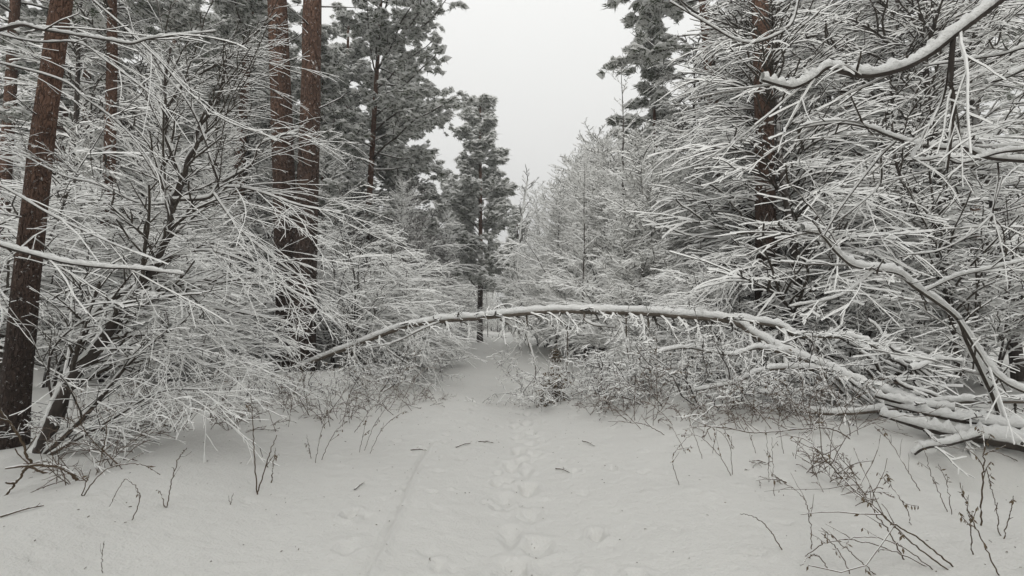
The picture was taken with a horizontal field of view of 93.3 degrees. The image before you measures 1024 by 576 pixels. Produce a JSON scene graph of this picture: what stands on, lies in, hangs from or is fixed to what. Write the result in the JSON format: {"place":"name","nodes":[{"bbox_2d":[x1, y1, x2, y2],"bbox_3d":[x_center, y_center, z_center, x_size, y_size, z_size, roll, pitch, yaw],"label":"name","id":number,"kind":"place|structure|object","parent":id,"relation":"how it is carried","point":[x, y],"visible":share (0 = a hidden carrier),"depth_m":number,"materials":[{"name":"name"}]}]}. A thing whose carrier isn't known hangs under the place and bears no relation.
{"place":"outdoors","nodes":[
{"label":"outdoors","id":0,"kind":"place"},
{"bbox_2d":[0,324,1023,575],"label":"ground","id":1,"kind":"structure","parent":0,"point":[420,506],"depth_m":4.24,"materials":[{"name":"snow"}]},
{"bbox_2d":[0,410,78,495],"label":"fallen branch","id":2,"kind":"object","parent":1,"relation":"on","point":[35,466],"visible":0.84,"depth_m":4.15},
{"bbox_2d":[0,0,86,449],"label":"pine tree","id":3,"kind":"object","parent":1,"relation":"on","point":[16,375],"visible":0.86,"depth_m":5.91,"materials":[{"name":"brown plant"}]},
{"bbox_2d":[0,20,99,260],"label":"bare tree","id":4,"kind":"object","parent":1,"relation":"on","point":[16,171],"visible":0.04,"depth_m":16.71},
{"bbox_2d":[0,0,131,337],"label":"pine tree","id":5,"kind":"object","parent":1,"relation":"on","point":[12,7],"visible":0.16,"depth_m":15.19,"materials":[{"name":"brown plant"}]},
{"bbox_2d":[8,98,135,381],"bbox_3d":[-11.172,-1.308,12.325,2.673,7.460,2.687,-2,-4,23],"label":"bare sapling","id":6,"kind":"object","parent":1,"relation":"on","point":[98,144],"visible":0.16,"depth_m":12.57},
{"bbox_2d":[0,0,163,357],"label":"pine tree","id":7,"kind":"object","parent":1,"relation":"on","point":[67,102],"visible":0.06,"depth_m":17.37,"materials":[{"name":"grey plant"}]},
{"bbox_2d":[0,325,194,452],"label":"bramble","id":8,"kind":"object","parent":1,"relation":"on","point":[61,423],"visible":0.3,"depth_m":5.78,"materials":[{"name":"grey plant"}]},
{"bbox_2d":[0,0,200,260],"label":"pine tree","id":9,"kind":"object","parent":1,"relation":"on","point":[14,111],"visible":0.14,"depth_m":15.36,"materials":[{"name":"grey plant"}]},
{"bbox_2d":[21,386,182,492],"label":"leafless seedling","id":10,"kind":"object","parent":1,"relation":"on","point":[102,451],"visible":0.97,"depth_m":4.26,"materials":[{"name":"plant"}]},
{"bbox_2d":[3,236,202,387],"bbox_3d":[-8.712,0.709,10.790,4.282,3.662,4.049,-2,-4,33],"label":"bare shrub","id":11,"kind":"object","parent":1,"relation":"on","point":[105,290],"visible":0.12,"depth_m":9.82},
{"bbox_2d":[0,0,207,373],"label":"bare tree","id":12,"kind":"object","parent":1,"relation":"on","point":[86,123],"visible":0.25,"depth_m":12.91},
{"bbox_2d":[0,89,231,380],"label":"bare shrub","id":13,"kind":"object","parent":1,"relation":"on","point":[10,224],"visible":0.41,"depth_m":9.51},
{"bbox_2d":[27,330,223,439],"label":"bramble","id":14,"kind":"object","parent":1,"relation":"on","point":[43,414],"visible":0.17,"depth_m":6.66,"materials":[{"name":"grey plant"}]},
{"bbox_2d":[67,0,203,377],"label":"pine tree","id":15,"kind":"object","parent":1,"relation":"on","point":[177,21],"visible":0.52,"depth_m":13.02,"materials":[{"name":"brown plant"}]},
{"bbox_2d":[63,40,207,368],"bbox_3d":[-10.246,-2.109,13.319,3.636,9.016,3.346,-1,-4,14],"label":"bare sapling","id":16,"kind":"object","parent":1,"relation":"on","point":[143,184],"visible":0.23,"depth_m":12.79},
{"bbox_2d":[0,157,287,381],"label":"bare shrub","id":17,"kind":"object","parent":1,"relation":"on","point":[110,234],"visible":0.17,"depth_m":10.43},
{"bbox_2d":[17,0,273,314],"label":"bare tree","id":18,"kind":"object","parent":1,"relation":"on","point":[184,143],"visible":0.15,"depth_m":15.35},
{"bbox_2d":[0,0,293,330],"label":"overhanging tree","id":19,"kind":"object","parent":1,"relation":"on","point":[52,258],"visible":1,"depth_m":3.02,"materials":[{"name":"white plant"}]},
{"bbox_2d":[92,0,207,243],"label":"pine tree","id":20,"kind":"object","parent":1,"relation":"on","point":[196,3],"visible":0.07,"depth_m":24.52,"materials":[{"name":"grey plant"}]},
{"bbox_2d":[71,354,240,418],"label":"bramble","id":21,"kind":"object","parent":1,"relation":"on","point":[122,394],"visible":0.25,"depth_m":8.25,"materials":[{"name":"grey plant"}]},
{"bbox_2d":[129,341,261,431],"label":"leafless seedling","id":22,"kind":"object","parent":1,"relation":"on","point":[193,401],"visible":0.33,"depth_m":7.08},
{"bbox_2d":[73,217,321,387],"bbox_3d":[-6.850,0.568,11.244,4.499,4.069,4.757,0,-4,6],"label":"bare shrub","id":23,"kind":"object","parent":1,"relation":"on","point":[273,346],"visible":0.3,"depth_m":11.16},
{"bbox_2d":[168,101,267,362],"bbox_3d":[-8.749,-1.609,14.137,3.094,7.953,2.978,-1,-4,13],"label":"bare sapling","id":24,"kind":"object","parent":1,"relation":"on","point":[220,224],"visible":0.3,"depth_m":14.20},
{"bbox_2d":[0,0,436,481],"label":"leaning shrub","id":25,"kind":"object","parent":1,"relation":"on","point":[99,338],"visible":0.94,"depth_m":5.42,"materials":[{"name":"white plant"}]},
{"bbox_2d":[141,0,296,214],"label":"pine tree","id":26,"kind":"object","parent":1,"relation":"on","point":[213,18],"visible":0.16,"depth_m":21.81,"materials":[{"name":"grey plant"}]},
{"bbox_2d":[166,319,279,409],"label":"bramble","id":27,"kind":"object","parent":1,"relation":"on","point":[248,384],"visible":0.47,"depth_m":8.70,"materials":[{"name":"grey plant"}]},
{"bbox_2d":[0,173,485,355],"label":"thicket","id":28,"kind":"object","parent":1,"relation":"on","point":[418,227],"visible":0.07,"depth_m":21.11,"materials":[{"name":"plant"}]},
{"bbox_2d":[175,48,329,351],"bbox_3d":[-9.660,-3.125,18.135,6.856,11.862,5.808,-1,-4,11],"label":"bare tree","id":29,"kind":"object","parent":1,"relation":"on","point":[255,69],"visible":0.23,"depth_m":17.69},
{"bbox_2d":[153,227,352,365],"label":"bare shrub","id":30,"kind":"object","parent":1,"relation":"on","point":[255,319],"visible":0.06,"depth_m":14.80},
{"bbox_2d":[211,392,295,432],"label":"leafless seedling","id":31,"kind":"object","parent":1,"relation":"on","point":[254,417],"visible":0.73,"depth_m":6.46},
{"bbox_2d":[0,4,515,331],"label":"wood","id":32,"kind":"object","parent":1,"relation":"on","point":[352,93],"visible":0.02,"depth_m":26.93,"materials":[{"name":"plant"}]},
{"bbox_2d":[172,0,345,356],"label":"pine tree","id":33,"kind":"object","parent":1,"relation":"on","point":[250,11],"visible":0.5,"depth_m":17.61,"materials":[{"name":"brown plant"}]},
{"bbox_2d":[234,0,301,371],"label":"pine tree","id":34,"kind":"object","parent":1,"relation":"on","point":[284,163],"visible":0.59,"depth_m":13.46,"materials":[{"name":"brown plant"}]},
{"bbox_2d":[225,351,320,405],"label":"bramble","id":35,"kind":"object","parent":1,"relation":"on","point":[287,376],"visible":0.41,"depth_m":9.16,"materials":[{"name":"grey plant"}]},
{"bbox_2d":[245,360,321,417],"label":"leafless seedling","id":36,"kind":"object","parent":1,"relation":"on","point":[307,402],"visible":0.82,"depth_m":7.45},
{"bbox_2d":[224,29,395,352],"bbox_3d":[-7.676,-3.931,19.386,7.125,13.443,5.662,1,-4,-19],"label":"spruce tree","id":37,"kind":"object","parent":1,"relation":"on","point":[330,87],"visible":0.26,"depth_m":19.45,"materials":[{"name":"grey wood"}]},
{"bbox_2d":[269,0,357,371],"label":"pine tree","id":38,"kind":"object","parent":1,"relation":"on","point":[310,95],"visible":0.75,"depth_m":12.80,"materials":[{"name":"brown plant"}]},
{"bbox_2d":[280,368,370,424],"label":"leafless seedling","id":39,"kind":"object","parent":1,"relation":"on","point":[326,414],"visible":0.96,"depth_m":7.40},
{"bbox_2d":[249,312,417,407],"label":"bramble","id":40,"kind":"object","parent":1,"relation":"on","point":[333,385],"visible":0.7,"depth_m":8.85,"materials":[{"name":"grey plant"}]},
{"bbox_2d":[295,2,398,242],"bbox_3d":[-9.685,-6.933,28.132,6.573,20.372,6.336,1,-4,-10],"label":"pine tree","id":41,"kind":"object","parent":1,"relation":"on","point":[354,55],"visible":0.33,"depth_m":28.08,"materials":[{"name":"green plant"}]},
{"bbox_2d":[296,104,399,274],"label":"bare tree","id":42,"kind":"object","parent":1,"relation":"on","point":[360,166],"visible":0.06,"depth_m":24.20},
{"bbox_2d":[232,189,467,367],"bbox_3d":[-4.920,0.043,15.445,6.921,5.772,7.164,-1,-4,11],"label":"bare shrub","id":43,"kind":"object","parent":1,"relation":"on","point":[328,338],"visible":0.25,"depth_m":14.88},
{"bbox_2d":[317,131,383,354],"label":"bare sapling","id":44,"kind":"object","parent":1,"relation":"on","point":[324,155],"visible":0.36,"depth_m":17.86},
{"bbox_2d":[322,343,434,392],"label":"bramble","id":45,"kind":"object","parent":1,"relation":"on","point":[397,367],"visible":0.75,"depth_m":9.98,"materials":[{"name":"grey plant"}]},
{"bbox_2d":[297,0,478,265],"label":"pine tree","id":46,"kind":"object","parent":1,"relation":"on","point":[381,36],"visible":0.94,"depth_m":20.76,"materials":[{"name":"green plant"}]},
{"bbox_2d":[315,229,476,369],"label":"bare shrub","id":47,"kind":"object","parent":1,"relation":"on","point":[378,295],"visible":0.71,"depth_m":12.49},
{"bbox_2d":[346,340,445,414],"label":"bush","id":48,"kind":"object","parent":1,"relation":"on","point":[394,389],"visible":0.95,"depth_m":8.38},
{"bbox_2d":[371,173,426,322],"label":"bare sapling","id":49,"kind":"object","parent":1,"relation":"on","point":[404,202],"visible":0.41,"depth_m":20.16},
{"bbox_2d":[316,225,487,368],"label":"bare shrub","id":50,"kind":"object","parent":1,"relation":"on","point":[449,297],"visible":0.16,"depth_m":16.36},
{"bbox_2d":[337,304,475,385],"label":"bramble","id":51,"kind":"object","parent":1,"relation":"on","point":[442,359],"visible":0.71,"depth_m":11.72,"materials":[{"name":"grey plant"}]},
{"bbox_2d":[354,53,466,277],"bbox_3d":[-6.850,-5.708,29.747,6.574,18.442,7.170,3,-5,-36],"label":"pine tree","id":52,"kind":"object","parent":1,"relation":"on","point":[431,195],"visible":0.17,"depth_m":28.93,"materials":[{"name":"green plant"}]},
{"bbox_2d":[360,259,477,367],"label":"bare shrub","id":53,"kind":"object","parent":1,"relation":"on","point":[429,297],"visible":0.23,"depth_m":14.66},
{"bbox_2d":[361,216,492,346],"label":"bare shrub","id":54,"kind":"object","parent":1,"relation":"on","point":[457,245],"visible":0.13,"depth_m":20.91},
{"bbox_2d":[429,173,466,292],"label":"pine tree","id":55,"kind":"object","parent":1,"relation":"on","point":[444,183],"visible":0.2,"depth_m":43.88,"materials":[{"name":"grey plant"}]},
{"bbox_2d":[440,93,520,341],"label":"pine tree","id":56,"kind":"object","parent":1,"relation":"on","point":[494,189],"visible":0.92,"depth_m":35.71,"materials":[{"name":"green plant"}]},
{"bbox_2d":[499,204,539,334],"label":"pine tree","id":57,"kind":"object","parent":1,"relation":"on","point":[516,213],"visible":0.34,"depth_m":49.92,"materials":[{"name":"grey plant"}]},
{"bbox_2d":[501,164,538,333],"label":"leaning birch","id":58,"kind":"object","parent":1,"relation":"on","point":[525,188],"visible":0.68,"depth_m":26.73,"materials":[{"name":"grey plant"}]},
{"bbox_2d":[464,323,622,409],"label":"bramble","id":59,"kind":"object","parent":1,"relation":"on","point":[536,397],"visible":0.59,"depth_m":9.03,"materials":[{"name":"grey plant"}]},
{"bbox_2d":[525,167,575,353],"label":"bare sapling","id":60,"kind":"object","parent":1,"relation":"on","point":[551,235],"visible":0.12,"depth_m":24.08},
{"bbox_2d":[536,363,572,403],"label":"withered weed","id":61,"kind":"object","parent":1,"relation":"on","point":[556,378],"visible":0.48,"depth_m":9.48,"materials":[{"name":"grey plant"}]},
{"bbox_2d":[495,323,643,409],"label":"bramble","id":62,"kind":"object","parent":1,"relation":"on","point":[519,378],"visible":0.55,"depth_m":9.49,"materials":[{"name":"grey plant"}]},
{"bbox_2d":[562,159,604,361],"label":"bare sapling","id":63,"kind":"object","parent":1,"relation":"on","point":[583,250],"visible":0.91,"depth_m":15.88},
{"bbox_2d":[565,362,638,414],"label":"leafless seedling","id":64,"kind":"object","parent":1,"relation":"on","point":[605,396],"visible":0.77,"depth_m":7.71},
{"bbox_2d":[555,302,681,404],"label":"bramble","id":65,"kind":"object","parent":1,"relation":"on","point":[600,368],"visible":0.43,"depth_m":9.02,"materials":[{"name":"grey plant"}]},
{"bbox_2d":[593,61,651,280],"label":"bare sapling","id":66,"kind":"object","parent":1,"relation":"on","point":[623,144],"visible":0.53,"depth_m":14.77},
{"bbox_2d":[554,0,715,268],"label":"pine tree","id":67,"kind":"object","parent":1,"relation":"on","point":[649,75],"visible":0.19,"depth_m":20.22,"materials":[{"name":"plant"}]},
{"bbox_2d":[575,337,701,398],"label":"bramble","id":68,"kind":"object","parent":1,"relation":"on","point":[662,367],"visible":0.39,"depth_m":9.59,"materials":[{"name":"grey plant"}]},
{"bbox_2d":[567,336,711,428],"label":"bush","id":69,"kind":"object","parent":1,"relation":"on","point":[642,401],"visible":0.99,"depth_m":6.78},
{"bbox_2d":[482,117,802,374],"bbox_3d":[6.643,-3.411,23.817,16.623,13.665,24.391,0,-4,0],"label":"thicket","id":70,"kind":"object","parent":1,"relation":"on","point":[605,220],"visible":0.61,"depth_m":14.98,"materials":[{"name":"plant"}]},
{"bbox_2d":[601,293,694,382],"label":"bare shrub","id":71,"kind":"object","parent":1,"relation":"on","point":[626,356],"visible":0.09,"depth_m":12.42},
{"bbox_2d":[282,289,1023,426],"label":"fallen birch","id":72,"kind":"object","parent":1,"relation":"on","point":[743,321],"visible":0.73,"depth_m":8.70,"materials":[{"name":"white plant"}]},
{"bbox_2d":[560,290,757,420],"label":"bramble","id":73,"kind":"object","parent":1,"relation":"on","point":[621,375],"visible":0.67,"depth_m":8.17,"materials":[{"name":"grey plant"}]},
{"bbox_2d":[585,255,758,385],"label":"bare shrub","id":74,"kind":"object","parent":1,"relation":"on","point":[677,271],"visible":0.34,"depth_m":11.61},
{"bbox_2d":[629,30,753,359],"bbox_3d":[6.394,-3.092,17.317,7.217,12.487,6.114,0,-4,5],"label":"bare tree","id":75,"kind":"object","parent":1,"relation":"on","point":[667,77],"visible":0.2,"depth_m":17.75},
{"bbox_2d":[599,300,792,410],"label":"bramble","id":76,"kind":"object","parent":1,"relation":"on","point":[700,364],"visible":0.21,"depth_m":7.49,"materials":[{"name":"grey plant"}]},
{"bbox_2d":[596,0,802,369],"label":"pine tree","id":77,"kind":"object","parent":1,"relation":"on","point":[647,14],"visible":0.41,"depth_m":17.07,"materials":[{"name":"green plant"}]},
{"bbox_2d":[658,388,756,433],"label":"leafless seedling","id":78,"kind":"object","parent":1,"relation":"on","point":[701,407],"visible":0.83,"depth_m":6.63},
{"bbox_2d":[622,333,804,425],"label":"bramble","id":79,"kind":"object","parent":1,"relation":"on","point":[760,384],"visible":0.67,"depth_m":7.24,"materials":[{"name":"grey plant"}]},
{"bbox_2d":[627,0,865,313],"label":"bare tree","id":80,"kind":"object","parent":1,"relation":"on","point":[730,103],"visible":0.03,"depth_m":15.63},
{"bbox_2d":[649,249,850,387],"bbox_3d":[4.938,0.618,11.052,4.382,3.730,4.254,1,-4,-9],"label":"bare shrub","id":81,"kind":"object","parent":1,"relation":"on","point":[742,305],"visible":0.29,"depth_m":10.59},
{"bbox_2d":[709,361,801,433],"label":"leafless seedling","id":82,"kind":"object","parent":1,"relation":"on","point":[738,401],"visible":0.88,"depth_m":6.33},
{"bbox_2d":[499,3,1023,337],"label":"wood","id":83,"kind":"object","parent":1,"relation":"on","point":[1006,111],"depth_m":25.90,"materials":[{"name":"plant"}]},
{"bbox_2d":[687,398,849,439],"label":"fallen branch","id":84,"kind":"object","parent":1,"relation":"on","point":[786,429],"visible":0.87,"depth_m":5.85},
{"bbox_2d":[730,0,809,372],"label":"pine tree","id":85,"kind":"object","parent":1,"relation":"on","point":[763,210],"visible":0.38,"depth_m":11.57,"materials":[{"name":"brown plant"}]},
{"bbox_2d":[731,364,833,434],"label":"leafless seedling","id":86,"kind":"object","parent":1,"relation":"on","point":[787,416],"visible":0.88,"depth_m":6.11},
{"bbox_2d":[684,273,884,405],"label":"bramble","id":87,"kind":"object","parent":1,"relation":"on","point":[809,373],"visible":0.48,"depth_m":7.35,"materials":[{"name":"grey plant"}]},
{"bbox_2d":[619,0,959,380],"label":"bare tree","id":88,"kind":"object","parent":1,"relation":"on","point":[725,208],"visible":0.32,"depth_m":12.34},
{"bbox_2d":[730,363,853,417],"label":"bramble","id":89,"kind":"object","parent":1,"relation":"on","point":[803,390],"visible":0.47,"depth_m":6.78,"materials":[{"name":"grey plant"}]},
{"bbox_2d":[643,0,950,349],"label":"bare tree","id":90,"kind":"object","parent":1,"relation":"on","point":[747,278],"visible":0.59,"depth_m":10.82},
{"bbox_2d":[746,429,893,501],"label":"leafless seedling","id":91,"kind":"object","parent":1,"relation":"on","point":[822,461],"visible":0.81,"depth_m":4.44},
{"bbox_2d":[744,339,896,418],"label":"bramble","id":92,"kind":"object","parent":1,"relation":"on","point":[867,386],"visible":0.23,"depth_m":7.07,"materials":[{"name":"grey plant"}]},
{"bbox_2d":[703,193,972,387],"bbox_3d":[6.964,0.093,10.946,5.464,4.557,5.656,-1,-4,20],"label":"bare shrub","id":93,"kind":"object","parent":1,"relation":"on","point":[829,323],"visible":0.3,"depth_m":9.95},
{"bbox_2d":[669,0,1023,288],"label":"overhanging tree","id":94,"kind":"object","parent":1,"relation":"on","point":[947,35],"visible":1,"depth_m":2.67,"materials":[{"name":"white plant"}]},
{"bbox_2d":[747,337,945,438],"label":"leafless seedling","id":95,"kind":"object","parent":1,"relation":"on","point":[852,419],"visible":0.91,"depth_m":6.11,"materials":[{"name":"plant"}]},
{"bbox_2d":[715,0,995,355],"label":"bare tree","id":96,"kind":"object","parent":1,"relation":"on","point":[841,109],"visible":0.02,"depth_m":15.23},
{"bbox_2d":[692,0,1023,346],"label":"bare tree","id":97,"kind":"object","parent":1,"relation":"on","point":[859,26],"visible":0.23,"depth_m":11.65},
{"bbox_2d":[764,405,953,572],"bbox_3d":[2.174,1.211,3.143,1.237,1.140,1.487,0,-4,0],"label":"dry weed","id":98,"kind":"object","parent":1,"relation":"on","point":[863,499],"visible":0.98,"depth_m":3.00,"materials":[{"name":"brown plant"}]},
{"bbox_2d":[760,309,975,413],"bbox_3d":[5.939,1.390,8.192,3.092,2.100,2.974,0,-4,0],"label":"brush heap","id":99,"kind":"object","parent":1,"relation":"on","point":[911,374],"visible":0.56,"depth_m":7.65,"materials":[{"name":"white plant"}]},
{"bbox_2d":[713,165,1023,444],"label":"bent stem","id":100,"kind":"object","parent":1,"relation":"on","point":[967,336],"visible":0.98,"depth_m":4.97,"materials":[{"name":"white plant"}]},
{"bbox_2d":[805,524,932,569],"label":"dry weed","id":101,"kind":"object","parent":1,"relation":"on","point":[900,545],"visible":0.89,"depth_m":2.98,"materials":[{"name":"brown plant"}]},
{"bbox_2d":[777,230,1021,392],"bbox_3d":[7.906,0.484,10.860,5.322,4.529,5.165,1,-4,-20],"label":"bare shrub","id":102,"kind":"object","parent":1,"relation":"on","point":[901,314],"visible":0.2,"depth_m":9.56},
{"bbox_2d":[780,0,1023,393],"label":"bare tree","id":103,"kind":"object","parent":1,"relation":"on","point":[937,18],"visible":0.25,"depth_m":11.20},
{"bbox_2d":[809,81,1023,376],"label":"forked shrub","id":104,"kind":"object","parent":1,"relation":"on","point":[916,210],"visible":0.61,"depth_m":9.38,"materials":[{"name":"white plant"}]},
{"bbox_2d":[821,0,1023,351],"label":"bare tree","id":105,"kind":"object","parent":1,"relation":"on","point":[982,108],"visible":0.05,"depth_m":15.31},
{"bbox_2d":[834,0,1023,381],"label":"bare tree","id":106,"kind":"object","parent":1,"relation":"on","point":[1010,14],"visible":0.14,"depth_m":12.35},
{"bbox_2d":[847,191,1023,395],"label":"bare shrub","id":107,"kind":"object","parent":1,"relation":"on","point":[1019,329],"visible":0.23,"depth_m":9.81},
{"bbox_2d":[865,0,1023,345],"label":"pine tree","id":108,"kind":"object","parent":1,"relation":"on","point":[1004,38],"visible":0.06,"depth_m":19.81,"materials":[{"name":"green plant"}]},
{"bbox_2d":[874,389,1023,477],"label":"fallen log","id":109,"kind":"object","parent":1,"relation":"on","point":[996,426],"visible":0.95,"depth_m":5.92,"materials":[{"name":"white plant"}]},
{"bbox_2d":[957,483,999,575],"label":"dry weed","id":110,"kind":"object","parent":1,"relation":"on","point":[971,516],"visible":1,"depth_m":3.15,"materials":[{"name":"brown plant"}]},
{"bbox_2d":[964,426,1005,525],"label":"dry weed","id":111,"kind":"object","parent":1,"relation":"on","point":[976,457],"visible":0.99,"depth_m":3.55,"materials":[{"name":"brown plant"}]},
{"bbox_2d":[0,0,1023,304],"label":"sky","id":112,"kind":"structure","parent":0,"point":[541,60],"materials":[{"name":"white"}]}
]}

